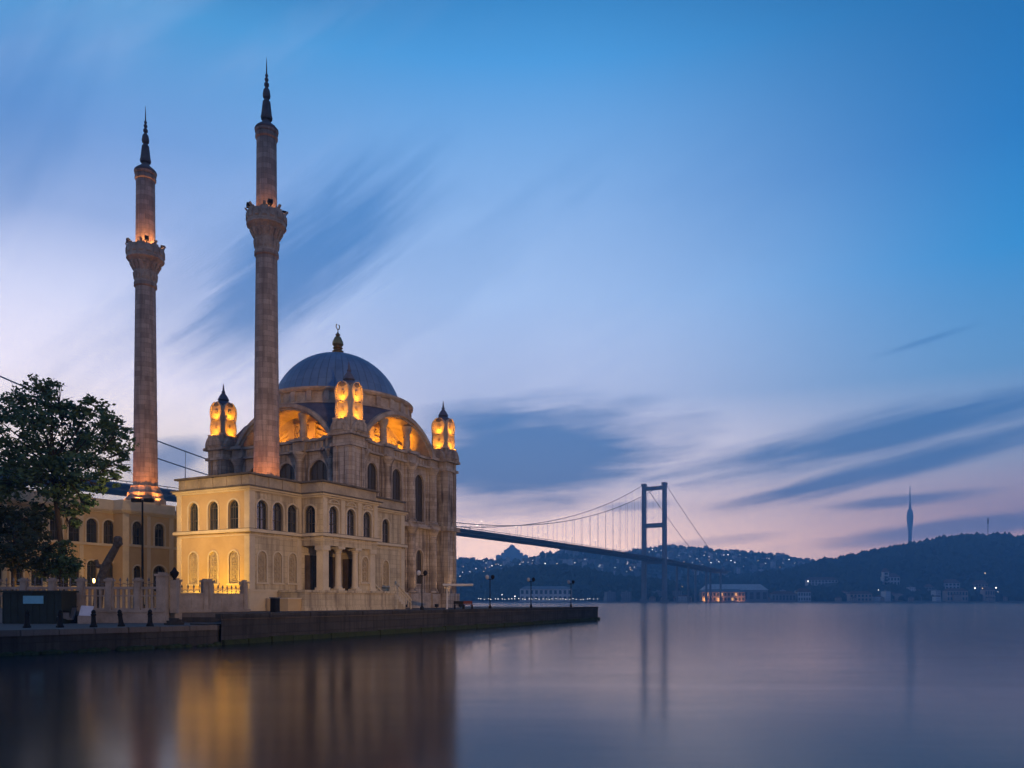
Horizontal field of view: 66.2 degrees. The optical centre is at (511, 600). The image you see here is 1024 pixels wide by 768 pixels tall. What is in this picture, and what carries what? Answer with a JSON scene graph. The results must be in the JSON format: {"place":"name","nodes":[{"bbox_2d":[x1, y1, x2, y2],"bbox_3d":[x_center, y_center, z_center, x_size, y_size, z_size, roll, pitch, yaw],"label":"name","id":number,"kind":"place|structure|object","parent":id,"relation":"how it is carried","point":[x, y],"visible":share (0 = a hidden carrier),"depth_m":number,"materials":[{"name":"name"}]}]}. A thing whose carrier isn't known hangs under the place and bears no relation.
{"place":"outdoors","nodes":[
{"label":"outdoors","id":0,"kind":"place"},
{"bbox_2d":[0,622,220,636],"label":"quay pavement","id":1,"kind":"structure","parent":0,"point":[44,626],"depth_m":46.52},
{"bbox_2d":[23,610,30,627],"bbox_3d":[-26.163,0.965,42.400,0.400,0.970,0.390,0,0,0],"label":"bollard","id":2,"kind":"object","parent":1,"relation":"on","point":[26,619],"visible":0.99,"depth_m":42.30,"materials":[{"name":"metal"}]},
{"bbox_2d":[0,590,78,623],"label":"kiosk","id":3,"kind":"object","parent":1,"relation":"on","point":[43,606],"visible":0.93,"depth_m":50.00,"materials":[{"name":"metal"}]},
{"bbox_2d":[56,610,63,627],"bbox_3d":[-24.670,0.965,42.900,0.400,0.970,0.390,0,0,0],"label":"bollard","id":4,"kind":"object","parent":1,"relation":"on","point":[59,621],"visible":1,"depth_m":42.80,"materials":[{"name":"metal"}]},
{"bbox_2d":[56,606,77,622],"bbox_3d":[-28.664,0.904,50.800,0.651,1.111,1.780,0,0,18],"label":"motor scooter","id":5,"kind":"object","parent":1,"relation":"on","point":[73,616],"visible":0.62,"depth_m":50.99,"materials":[{"name":"metal"}]},
{"bbox_2d":[0,572,170,622],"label":"fence","id":6,"kind":"object","parent":1,"relation":"on","point":[136,613],"visible":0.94,"depth_m":52.22,"materials":[{"name":"stone"}]},
{"bbox_2d":[78,606,96,623],"bbox_3d":[-27.240,0.870,50.400,0.900,1.160,0.600,0,0,0],"label":"notice board","id":7,"kind":"object","parent":1,"relation":"on","point":[84,616],"visible":0.82,"depth_m":50.18,"materials":[{"name":"metal"}]},
{"bbox_2d":[89,610,97,626],"bbox_3d":[-23.108,0.965,43.400,0.400,0.970,0.390,0,0,0],"label":"bollard","id":8,"kind":"object","parent":1,"relation":"on","point":[93,619],"visible":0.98,"depth_m":43.30,"materials":[{"name":"metal"}]},
{"bbox_2d":[117,610,124,626],"bbox_3d":[-22.221,0.969,44.600,0.400,0.970,0.390,-7,0,0],"label":"bollard","id":9,"kind":"object","parent":1,"relation":"on","point":[120,619],"visible":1,"depth_m":44.50,"materials":[{"name":"metal"}]},
{"bbox_2d":[146,609,153,625],"bbox_3d":[-20.817,0.965,45.200,0.400,0.970,0.390,0,0,0],"label":"bollard","id":10,"kind":"object","parent":1,"relation":"on","point":[149,621],"visible":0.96,"depth_m":45.10,"materials":[{"name":"metal"}]},
{"bbox_2d":[170,578,210,618],"bbox_3d":[-22.057,-0.050,54.000,0.720,3.000,2.606,0,0,40],"label":"fence","id":11,"kind":"object","parent":1,"relation":"on","point":[194,602],"visible":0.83,"depth_m":54.02,"materials":[{"name":"stone"}]},
{"bbox_2d":[164,618,220,624],"bbox_3d":[-19.133,1.238,47.335,3.847,0.411,0.585,0,0,7],"label":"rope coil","id":12,"kind":"object","parent":1,"relation":"on","point":[174,621],"visible":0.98,"depth_m":47.30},
{"bbox_2d":[169,606,582,619],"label":"quay pavement","id":13,"kind":"structure","parent":0,"point":[210,614],"depth_m":59.89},
{"bbox_2d":[0,499,61,589],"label":"dark tree","id":14,"kind":"object","parent":13,"relation":"on","point":[19,547],"visible":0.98,"depth_m":56.06,"materials":[{"name":"green plant"}]},
{"bbox_2d":[33,539,84,589],"bbox_3d":[-32.146,-1.789,56.215,4.724,5.178,3.093,0,0,34],"label":"shrub","id":15,"kind":"object","parent":13,"relation":"on","point":[63,562],"visible":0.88,"depth_m":55.52,"materials":[{"name":"green plant"}]},
{"bbox_2d":[0,373,139,590],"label":"plane tree","id":16,"kind":"object","parent":13,"relation":"on","point":[54,461],"visible":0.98,"depth_m":59.02,"materials":[{"name":"green plant"}]},
{"bbox_2d":[0,488,177,608],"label":"courtyard wing","id":17,"kind":"structure","parent":13,"relation":"on","point":[105,523],"depth_m":78.67,"materials":[{"name":"stone"}]},
{"bbox_2d":[0,556,5,586],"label":"window","id":18,"kind":"structure","parent":17,"relation":"in","point":[3,585],"depth_m":69.52,"materials":[{"name":"beige glass"}]},
{"bbox_2d":[8,558,24,586],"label":"window","id":19,"kind":"structure","parent":17,"relation":"in","point":[17,573],"depth_m":70.91,"materials":[{"name":"black glass"}]},
{"bbox_2d":[29,560,45,586],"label":"window","id":20,"kind":"structure","parent":17,"relation":"in","point":[31,574],"depth_m":72.27,"materials":[{"name":"black glass"}]},
{"bbox_2d":[48,515,63,539],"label":"window","id":21,"kind":"structure","parent":17,"relation":"in","point":[51,528],"depth_m":73.84,"materials":[{"name":"black glass"}]},
{"bbox_2d":[67,516,81,541],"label":"window","id":22,"kind":"structure","parent":17,"relation":"in","point":[72,534],"depth_m":75.56,"materials":[{"name":"black glass"}]},
{"bbox_2d":[68,559,81,586],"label":"window","id":23,"kind":"structure","parent":17,"relation":"in","point":[77,573],"depth_m":75.69,"materials":[{"name":"black glass"}]},
{"bbox_2d":[85,517,98,542],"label":"window","id":24,"kind":"structure","parent":17,"relation":"in","point":[90,524],"depth_m":77.24,"materials":[{"name":"black glass"}]},
{"bbox_2d":[85,559,98,586],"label":"window","id":25,"kind":"structure","parent":17,"relation":"in","point":[90,567],"depth_m":77.05,"materials":[{"name":"black glass"}]},
{"bbox_2d":[102,519,113,543],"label":"window","id":26,"kind":"structure","parent":17,"relation":"in","point":[107,526],"depth_m":78.66,"materials":[{"name":"black glass"}]},
{"bbox_2d":[104,562,113,586],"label":"window","id":27,"kind":"structure","parent":17,"relation":"in","point":[110,572],"depth_m":79.05,"materials":[{"name":"black glass"}]},
{"bbox_2d":[131,520,140,544],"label":"window","id":28,"kind":"structure","parent":17,"relation":"in","point":[135,526],"depth_m":79.98,"materials":[{"name":"black glass"}]},
{"bbox_2d":[131,564,140,586],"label":"window","id":29,"kind":"structure","parent":17,"relation":"in","point":[136,572],"depth_m":79.98,"materials":[{"name":"black glass"}]},
{"bbox_2d":[124,106,165,505],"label":"minaret","id":30,"kind":"object","parent":17,"relation":"on","point":[145,254],"visible":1,"depth_m":82.10,"materials":[{"name":"stone"}]},
{"bbox_2d":[153,522,165,546],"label":"window","id":31,"kind":"structure","parent":17,"relation":"in","point":[158,528],"depth_m":82.30,"materials":[{"name":"black glass"}]},
{"bbox_2d":[152,564,167,592],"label":"window","id":32,"kind":"structure","parent":17,"relation":"in","point":[157,568],"depth_m":82.08,"materials":[{"name":"black glass"}]},
{"bbox_2d":[93,536,122,607],"bbox_3d":[-28.510,-1.874,55.487,2.192,5.408,0.666,0,0,0],"label":"pollarded tree","id":33,"kind":"object","parent":13,"relation":"on","point":[104,566],"visible":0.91,"depth_m":55.28,"materials":[{"name":"brown plant"}]},
{"bbox_2d":[131,498,153,607],"bbox_3d":[-26.326,-3.250,56.000,1.460,8.100,0.400,0,0,0],"label":"lamp mast","id":34,"kind":"object","parent":13,"relation":"on","point":[142,531],"visible":0.73,"depth_m":55.94,"materials":[{"name":"metal"}]},
{"bbox_2d":[170,567,178,612],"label":"gate pillar","id":35,"kind":"structure","parent":13,"relation":"on","point":[174,593],"depth_m":52.38,"materials":[{"name":"stone"}]},
{"bbox_2d":[207,579,250,611],"bbox_3d":[-20.573,-0.375,56.765,0.720,2.350,3.864,0,0,26],"label":"fence","id":36,"kind":"object","parent":13,"relation":"on","point":[223,602],"visible":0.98,"depth_m":56.74,"materials":[{"name":"stone"}]},
{"bbox_2d":[269,597,280,611],"bbox_3d":[-17.052,0.265,56.553,0.600,1.070,0.540,0,0,28],"label":"utility box","id":37,"kind":"object","parent":13,"relation":"on","point":[274,604],"visible":0.88,"depth_m":56.37,"materials":[{"name":"metal"}]},
{"bbox_2d":[266,598,301,610],"bbox_3d":[-18.030,0.275,63.935,2.360,1.050,3.000,0,0,28],"label":"planter","id":38,"kind":"object","parent":13,"relation":"on","point":[290,604],"visible":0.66,"depth_m":62.58,"materials":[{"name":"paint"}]},
{"bbox_2d":[170,471,411,610],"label":"palace wing","id":39,"kind":"structure","parent":13,"relation":"on","point":[321,545],"depth_m":65.70,"materials":[{"name":"stone"}]},
{"bbox_2d":[187,551,198,585],"bbox_3d":[-26.288,-2.695,64.918,1.390,2.870,0.260,0,0,28],"label":"blind window","id":40,"kind":"structure","parent":39,"relation":"in","point":[194,560],"depth_m":64.96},
{"bbox_2d":[187,501,199,530],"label":"window","id":41,"kind":"structure","parent":39,"relation":"in","point":[195,509],"depth_m":65.15,"materials":[{"name":"grey glass"}]},
{"bbox_2d":[207,500,219,529],"bbox_3d":[-24.220,-6.880,63.910,1.570,2.720,0.400,0,0,28],"label":"window","id":42,"kind":"structure","parent":39,"relation":"in","point":[214,508],"depth_m":64.06,"materials":[{"name":"grey glass"}]},
{"bbox_2d":[207,550,219,584],"bbox_3d":[-24.248,-2.695,63.856,1.390,2.870,0.260,0,0,28],"label":"blind window","id":43,"kind":"structure","parent":39,"relation":"in","point":[212,565],"depth_m":63.92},
{"bbox_2d":[226,549,239,584],"bbox_3d":[-22.227,-2.695,62.809,1.390,2.870,0.260,0,0,27],"label":"blind window","id":44,"kind":"structure","parent":39,"relation":"in","point":[234,557],"depth_m":62.90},
{"bbox_2d":[227,498,239,528],"bbox_3d":[-22.198,-6.880,62.858,1.570,2.720,0.400,0,0,27],"label":"window","id":45,"kind":"structure","parent":39,"relation":"in","point":[235,504],"depth_m":63.02,"materials":[{"name":"grey glass"}]},
{"bbox_2d":[255,498,268,529],"bbox_3d":[-20.157,-6.880,63.204,0.400,2.720,1.640,0,0,27],"label":"window","id":46,"kind":"structure","parent":39,"relation":"in","point":[260,507],"depth_m":63.41,"materials":[{"name":"grey glass"}]},
{"bbox_2d":[256,550,268,583],"bbox_3d":[-20.103,-2.745,63.175,0.260,2.770,1.340,0,0,27],"label":"blind window","id":47,"kind":"structure","parent":39,"relation":"in","point":[260,558],"depth_m":63.19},
{"bbox_2d":[245,57,287,476],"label":"minaret","id":48,"kind":"object","parent":39,"relation":"on","point":[266,221],"visible":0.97,"depth_m":74.69,"materials":[{"name":"stone"}]},
{"bbox_2d":[271,501,284,530],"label":"window","id":49,"kind":"structure","parent":39,"relation":"in","point":[275,507],"depth_m":65.01,"materials":[{"name":"grey glass"}]},
{"bbox_2d":[272,551,284,584],"bbox_3d":[-19.305,-2.745,64.713,0.260,2.770,1.340,0,0,28],"label":"blind window","id":50,"kind":"structure","parent":39,"relation":"in","point":[277,567],"depth_m":64.82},
{"bbox_2d":[286,503,298,532],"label":"window","id":51,"kind":"structure","parent":39,"relation":"in","point":[290,510],"depth_m":66.42,"materials":[{"name":"grey glass"}]},
{"bbox_2d":[287,552,298,584],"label":"blind window","id":52,"kind":"structure","parent":39,"relation":"in","point":[291,562],"depth_m":66.24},
{"bbox_2d":[303,504,316,532],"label":"window","id":53,"kind":"structure","parent":39,"relation":"in","point":[311,512],"depth_m":66.88,"materials":[{"name":"grey glass"}]},
{"bbox_2d":[305,555,315,589],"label":"door","id":54,"kind":"structure","parent":39,"relation":"in","point":[310,561],"depth_m":68.00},
{"bbox_2d":[329,557,334,589],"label":"door","id":55,"kind":"structure","parent":39,"relation":"in","point":[331,559],"depth_m":70.48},
{"bbox_2d":[328,505,339,533],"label":"window","id":56,"kind":"structure","parent":39,"relation":"in","point":[332,514],"depth_m":67.57,"materials":[{"name":"grey glass"}]},
{"bbox_2d":[343,559,351,589],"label":"door","id":57,"kind":"structure","parent":39,"relation":"in","point":[347,563],"depth_m":71.26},
{"bbox_2d":[345,508,356,535],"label":"window","id":58,"kind":"structure","parent":39,"relation":"in","point":[349,516],"depth_m":69.62,"materials":[{"name":"grey glass"}]},
{"bbox_2d":[360,556,369,583],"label":"blind window","id":59,"kind":"structure","parent":39,"relation":"in","point":[363,560],"depth_m":71.47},
{"bbox_2d":[362,510,372,537],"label":"window","id":60,"kind":"structure","parent":39,"relation":"in","point":[365,516],"depth_m":71.64,"materials":[{"name":"grey glass"}]},
{"bbox_2d":[381,518,390,542],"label":"window","id":61,"kind":"structure","parent":39,"relation":"in","point":[384,525],"depth_m":78.15,"materials":[{"name":"grey glass"}]},
{"bbox_2d":[381,559,390,586],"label":"blind window","id":62,"kind":"structure","parent":39,"relation":"in","point":[385,568],"depth_m":77.90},
{"bbox_2d":[203,324,459,607],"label":"mosque","id":63,"kind":"structure","parent":13,"relation":"on","point":[345,418],"depth_m":87.17,"materials":[{"name":"stone"}]},
{"bbox_2d":[280,462,294,479],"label":"window","id":64,"kind":"structure","parent":63,"relation":"in","point":[287,471],"depth_m":84.75,"materials":[{"name":"glass"}]},
{"bbox_2d":[308,458,327,480],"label":"window","id":65,"kind":"structure","parent":63,"relation":"in","point":[319,470],"depth_m":82.76,"materials":[{"name":"glass"}]},
{"bbox_2d":[366,461,378,495],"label":"window","id":66,"kind":"structure","parent":63,"relation":"in","point":[370,469],"depth_m":84.52,"materials":[{"name":"glass"}]},
{"bbox_2d":[392,467,402,500],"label":"window","id":67,"kind":"structure","parent":63,"relation":"in","point":[395,474],"depth_m":88.45,"materials":[{"name":"glass"}]},
{"bbox_2d":[415,548,424,584],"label":"window","id":68,"kind":"structure","parent":63,"relation":"in","point":[417,554],"depth_m":92.35,"materials":[{"name":"glass"}]},
{"bbox_2d":[415,473,425,523],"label":"window","id":69,"kind":"structure","parent":63,"relation":"in","point":[418,481],"depth_m":92.58,"materials":[{"name":"glass"}]},
{"bbox_2d":[417,570,426,609],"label":"street lamp","id":70,"kind":"object","parent":13,"relation":"on","point":[418,574],"visible":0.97,"depth_m":68.21,"materials":[{"name":"metal"}]},
{"bbox_2d":[443,584,473,608],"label":"canopy","id":71,"kind":"object","parent":13,"relation":"on","point":[446,585],"visible":0.86,"depth_m":73.93,"materials":[{"name":"white"}]},
{"bbox_2d":[453,601,463,608],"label":"bench","id":72,"kind":"object","parent":13,"relation":"on","point":[457,602],"visible":0.88,"depth_m":77.31,"materials":[{"name":"wood"}]},
{"bbox_2d":[463,601,472,608],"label":"bench","id":73,"kind":"object","parent":13,"relation":"on","point":[467,603],"visible":0.79,"depth_m":78.97,"materials":[{"name":"wood"}]},
{"bbox_2d":[485,575,494,607],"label":"street lamp","id":74,"kind":"object","parent":13,"relation":"on","point":[487,578],"visible":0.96,"depth_m":79.81,"materials":[{"name":"metal"}]},
{"bbox_2d":[0,602,1023,767],"bbox_3d":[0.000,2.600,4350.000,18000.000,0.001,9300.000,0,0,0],"label":"water","id":75,"kind":"structure","parent":0,"point":[778,685],"depth_m":21.62,"materials":[{"name":"blue liquid"}]},
{"bbox_2d":[0,629,220,653],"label":"quay wall","id":76,"kind":"structure","parent":75,"relation":"in","point":[72,642],"depth_m":41.14,"materials":[{"name":"stone"}]},
{"bbox_2d":[0,625,216,636],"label":"quay coping","id":77,"kind":"object","parent":76,"relation":"on","point":[32,632],"visible":1,"depth_m":41.03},
{"bbox_2d":[0,642,221,655],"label":"shore stones","id":78,"kind":"object","parent":75,"relation":"in","point":[97,649],"visible":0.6,"depth_m":40.74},
{"bbox_2d":[169,609,597,642],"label":"quay wall","id":79,"kind":"structure","parent":75,"relation":"in","point":[246,628],"depth_m":59.35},
{"bbox_2d":[215,607,597,618],"bbox_3d":[-2.918,0.899,76.830,0.629,0.321,67.008,0,0,26],"label":"quay coping","id":80,"kind":"object","parent":79,"relation":"on","point":[274,615],"visible":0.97,"depth_m":59.64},
{"bbox_2d":[222,617,599,644],"bbox_3d":[-2.598,2.901,76.677,0.338,1.398,66.968,0,0,26],"label":"quay footing","id":81,"kind":"object","parent":79,"relation":"attached to","point":[315,636],"visible":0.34,"depth_m":60.80,"materials":[{"name":"stone"}]},
{"bbox_2d":[0,0,1023,560],"label":"sky","id":82,"kind":"structure","parent":0,"point":[761,261],"materials":[{"name":"blue"}]},
{"bbox_2d":[459,556,699,585],"bbox_3d":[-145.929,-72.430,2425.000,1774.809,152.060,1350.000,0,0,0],"label":"hill","id":83,"kind":"structure","parent":0,"point":[612,569],"depth_m":2205.55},
{"bbox_2d":[456,550,700,589],"bbox_3d":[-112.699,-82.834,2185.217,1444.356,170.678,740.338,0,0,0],"label":"town","id":84,"kind":"object","parent":83,"relation":"on","point":[471,565],"visible":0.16,"depth_m":2241.71},
{"bbox_2d":[647,550,792,579],"bbox_3d":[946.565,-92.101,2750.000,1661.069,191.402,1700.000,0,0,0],"label":"hill","id":85,"kind":"structure","parent":0,"point":[785,563],"depth_m":2550.88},
{"bbox_2d":[628,545,817,584],"bbox_3d":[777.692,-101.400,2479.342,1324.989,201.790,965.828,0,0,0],"label":"woodland","id":86,"kind":"object","parent":85,"relation":"on","point":[745,564],"visible":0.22,"depth_m":2577.14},
{"bbox_2d":[472,601,1023,602],"bbox_3d":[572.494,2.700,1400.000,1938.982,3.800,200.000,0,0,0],"label":"shore","id":87,"kind":"structure","parent":0,"point":[736,601],"depth_m":1306.42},
{"bbox_2d":[0,376,731,602],"bbox_3d":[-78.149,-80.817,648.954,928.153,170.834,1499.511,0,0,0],"label":"suspension bridge","id":88,"kind":"structure","parent":87,"relation":"on","point":[124,489],"depth_m":1014.63,"materials":[{"name":"metal"}]},
{"bbox_2d":[520,586,571,600],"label":"waterside palace","id":89,"kind":"structure","parent":87,"relation":"on","point":[545,593],"depth_m":1335.00,"materials":[{"name":"grey"}]},
{"bbox_2d":[604,590,615,600],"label":"house","id":90,"kind":"structure","parent":87,"relation":"on","point":[609,596],"depth_m":1335.62,"materials":[{"name":"grey"}]},
{"bbox_2d":[621,591,630,600],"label":"house","id":91,"kind":"structure","parent":87,"relation":"on","point":[625,595],"depth_m":1335.56,"materials":[{"name":"grey"}]},
{"bbox_2d":[699,589,744,600],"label":"ferry building","id":92,"kind":"structure","parent":87,"relation":"on","point":[733,594],"depth_m":1380.00,"materials":[{"name":"brown"}]},
{"bbox_2d":[700,584,767,600],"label":"long hall","id":93,"kind":"structure","parent":87,"relation":"on","point":[756,592],"depth_m":1450.12,"materials":[{"name":"grey"}]},
{"bbox_2d":[906,493,913,541],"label":"communications tower","id":94,"kind":"structure","parent":0,"point":[910,516],"depth_m":4041.35,"materials":[{"name":"metal"}]},
{"bbox_2d":[804,545,1019,600],"bbox_3d":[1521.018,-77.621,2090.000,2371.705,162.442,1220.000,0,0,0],"label":"hill","id":95,"kind":"structure","parent":0,"point":[829,584],"depth_m":1705.53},
{"bbox_2d":[770,591,795,600],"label":"waterside mansion","id":96,"kind":"structure","parent":95,"relation":"on","point":[782,595],"depth_m":1490.00,"materials":[{"name":"ceramic"}]},
{"bbox_2d":[795,588,810,600],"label":"waterside mansion","id":97,"kind":"structure","parent":95,"relation":"on","point":[803,594],"depth_m":1490.00,"materials":[{"name":"ceramic"}]},
{"bbox_2d":[805,577,837,585],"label":"hillside mansion","id":98,"kind":"structure","parent":95,"relation":"on","point":[815,581],"depth_m":1725.10,"materials":[{"name":"ceramic"}]},
{"bbox_2d":[692,532,1023,600],"bbox_3d":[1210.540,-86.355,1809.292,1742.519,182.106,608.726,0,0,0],"label":"woodland","id":99,"kind":"object","parent":95,"relation":"on","point":[962,557],"visible":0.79,"depth_m":1756.06,"materials":[{"name":"plant"}]},
{"bbox_2d":[847,591,871,600],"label":"waterside mansion","id":100,"kind":"structure","parent":95,"relation":"on","point":[863,595],"depth_m":1490.00,"materials":[{"name":"ceramic"}]},
{"bbox_2d":[881,568,888,584],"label":"villa tower","id":101,"kind":"structure","parent":95,"relation":"on","point":[884,573],"depth_m":1662.40,"materials":[{"name":"ceramic"}]},
{"bbox_2d":[881,590,890,600],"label":"house","id":102,"kind":"structure","parent":95,"relation":"on","point":[886,594],"depth_m":1490.23,"materials":[{"name":"grey"}]},
{"bbox_2d":[880,573,899,584],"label":"white villa","id":103,"kind":"object","parent":95,"relation":"on","point":[893,578],"visible":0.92,"depth_m":1662.40,"materials":[{"name":"ceramic"}]},
{"bbox_2d":[931,589,940,595],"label":"house","id":104,"kind":"structure","parent":95,"relation":"on","point":[934,592],"depth_m":1518.80,"materials":[{"name":"grey"}]},
{"bbox_2d":[932,595,940,600],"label":"house","id":105,"kind":"structure","parent":95,"relation":"on","point":[936,598],"depth_m":1489.12,"materials":[{"name":"ceramic"}]},
{"bbox_2d":[943,579,959,588],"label":"hillside villa","id":106,"kind":"object","parent":95,"relation":"on","point":[951,583],"visible":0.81,"depth_m":1622.50,"materials":[{"name":"ceramic"}]},
{"bbox_2d":[942,588,967,600],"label":"waterside mansion","id":107,"kind":"structure","parent":95,"relation":"on","point":[947,593],"depth_m":1500.00,"materials":[{"name":"ceramic"}]},
{"bbox_2d":[952,594,961,600],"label":"house","id":108,"kind":"structure","parent":95,"relation":"on","point":[956,597],"depth_m":1492.97,"materials":[{"name":"ceramic"}]},
{"bbox_2d":[972,580,987,588],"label":"hillside villa","id":109,"kind":"object","parent":95,"relation":"on","point":[978,584],"visible":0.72,"depth_m":1616.80,"materials":[{"name":"ceramic"}]},
{"bbox_2d":[980,587,994,600],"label":"waterside mansion","id":110,"kind":"structure","parent":95,"relation":"on","point":[985,592],"depth_m":1500.00,"materials":[{"name":"ceramic"}]},
{"bbox_3d":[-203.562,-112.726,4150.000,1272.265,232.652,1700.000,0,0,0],"label":"hill","id":111,"kind":"structure","parent":0,"visible":0},
{"bbox_2d":[496,545,527,560],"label":"hilltop mosque","id":112,"kind":"structure","parent":111,"relation":"on","point":[511,552],"depth_m":4100.00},
{"bbox_3d":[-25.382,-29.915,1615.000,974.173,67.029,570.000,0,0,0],"label":"hill","id":113,"kind":"structure","parent":0,"visible":0},
{"bbox_2d":[456,563,693,600],"bbox_3d":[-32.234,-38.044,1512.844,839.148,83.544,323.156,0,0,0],"label":"woodland","id":114,"kind":"object","parent":113,"relation":"on","point":[506,583],"visible":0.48,"depth_m":1458.94,"materials":[{"name":"plant"}]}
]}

